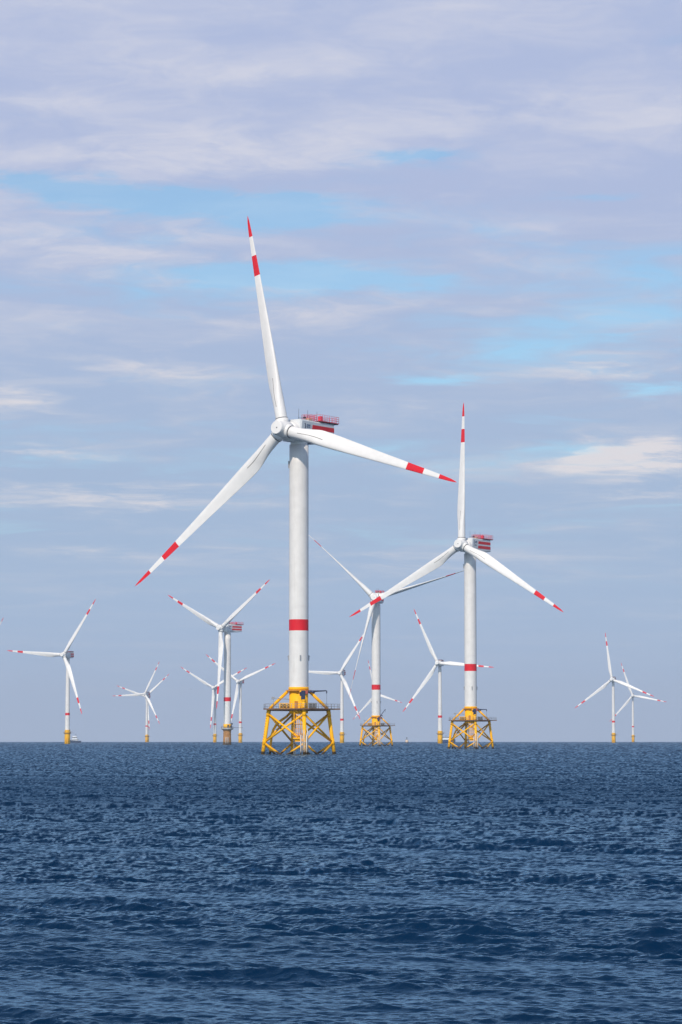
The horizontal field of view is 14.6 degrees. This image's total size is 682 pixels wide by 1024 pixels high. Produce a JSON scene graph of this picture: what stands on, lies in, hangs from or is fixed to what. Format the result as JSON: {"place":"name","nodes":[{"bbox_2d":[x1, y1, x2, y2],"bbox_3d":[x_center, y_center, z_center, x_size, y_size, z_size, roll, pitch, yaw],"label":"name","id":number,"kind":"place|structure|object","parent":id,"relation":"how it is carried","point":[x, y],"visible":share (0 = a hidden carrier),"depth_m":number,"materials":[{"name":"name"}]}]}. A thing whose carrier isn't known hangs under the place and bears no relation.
{"place":"outdoors","nodes":[
{"label":"outdoors","id":0,"kind":"place"},
{"bbox_2d":[0,742,681,1023],"bbox_3d":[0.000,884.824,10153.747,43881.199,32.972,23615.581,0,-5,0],"label":"sea","id":1,"kind":"structure","parent":0,"point":[346,883],"depth_m":78.95,"materials":[{"name":"liquid"}]},
{"bbox_2d":[7,599,95,743],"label":"wind turbine","id":2,"kind":"object","parent":1,"relation":"in","point":[66,655],"visible":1,"depth_m":2600.96,"materials":[{"name":"white paint"}]},
{"bbox_2d":[70,736,80,742],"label":"work boat","id":3,"kind":"object","parent":1,"relation":"on","point":[74,739],"visible":0.82,"depth_m":3584.38,"materials":[{"name":"metal"}]},
{"bbox_2d":[115,661,159,741],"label":"wind turbine","id":4,"kind":"object","parent":1,"relation":"in","point":[146,694],"visible":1,"depth_m":4782.04,"materials":[{"name":"white paint"}]},
{"bbox_2d":[118,674,168,741],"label":"wind turbine","id":5,"kind":"object","parent":1,"relation":"in","point":[151,690],"visible":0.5,"depth_m":5075.73,"materials":[{"name":"white paint"}]},
{"bbox_2d":[181,667,245,741],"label":"wind turbine","id":6,"kind":"object","parent":1,"relation":"in","point":[214,689],"visible":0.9,"depth_m":4232.62,"materials":[{"name":"white paint"}]},
{"bbox_2d":[168,580,268,744],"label":"wind turbine","id":7,"kind":"object","parent":1,"relation":"in","point":[227,627],"visible":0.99,"depth_m":2122.83,"materials":[{"name":"white paint"}]},
{"bbox_2d":[207,655,274,742],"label":"wind turbine","id":8,"kind":"object","parent":1,"relation":"in","point":[239,682],"visible":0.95,"depth_m":3786.62,"materials":[{"name":"white paint"}]},
{"bbox_2d":[135,217,455,753],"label":"wind turbine","id":9,"kind":"object","parent":1,"relation":"in","point":[300,435],"visible":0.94,"depth_m":762.84,"materials":[{"name":"white paint"}]},
{"bbox_2d":[279,703,290,707],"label":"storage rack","id":10,"kind":"object","parent":9,"relation":"attached to","point":[284,705],"visible":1,"depth_m":755.72,"materials":[{"name":"metal"}]},
{"bbox_2d":[309,635,362,742],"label":"wind turbine","id":11,"kind":"object","parent":1,"relation":"in","point":[341,673],"visible":0.91,"depth_m":3306.38,"materials":[{"name":"white paint"}]},
{"bbox_2d":[354,661,401,741],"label":"wind turbine","id":12,"kind":"object","parent":1,"relation":"in","point":[370,700],"visible":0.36,"depth_m":4842.44,"materials":[{"name":"white paint"}]},
{"bbox_2d":[309,535,463,745],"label":"wind turbine","id":13,"kind":"object","parent":1,"relation":"in","point":[374,612],"visible":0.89,"depth_m":1669.77,"materials":[{"name":"white paint"}]},
{"bbox_2d":[437,735,454,742],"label":"service vessel","id":14,"kind":"object","parent":1,"relation":"on","point":[445,739],"visible":0.48,"depth_m":3215.42,"materials":[{"name":"metal"}]},
{"bbox_2d":[403,610,493,743],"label":"wind turbine","id":15,"kind":"object","parent":1,"relation":"in","point":[439,663],"visible":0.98,"depth_m":2878.98,"materials":[{"name":"white paint"}]},
{"bbox_2d":[350,403,562,748],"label":"wind turbine","id":16,"kind":"object","parent":1,"relation":"in","point":[474,548],"visible":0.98,"depth_m":1213.75,"materials":[{"name":"white paint"}]},
{"bbox_2d":[575,633,653,742],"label":"wind turbine","id":17,"kind":"object","parent":1,"relation":"in","point":[612,679],"visible":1,"depth_m":3656.14,"materials":[{"name":"white paint"}]},
{"bbox_2d":[610,664,664,741],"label":"wind turbine","id":18,"kind":"object","parent":1,"relation":"in","point":[625,704],"visible":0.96,"depth_m":4973.40,"materials":[{"name":"white paint"}]},
{"bbox_2d":[0,0,681,741],"label":"sky","id":19,"kind":"structure","parent":0,"point":[447,204],"materials":[{"name":"blue"}]}
]}

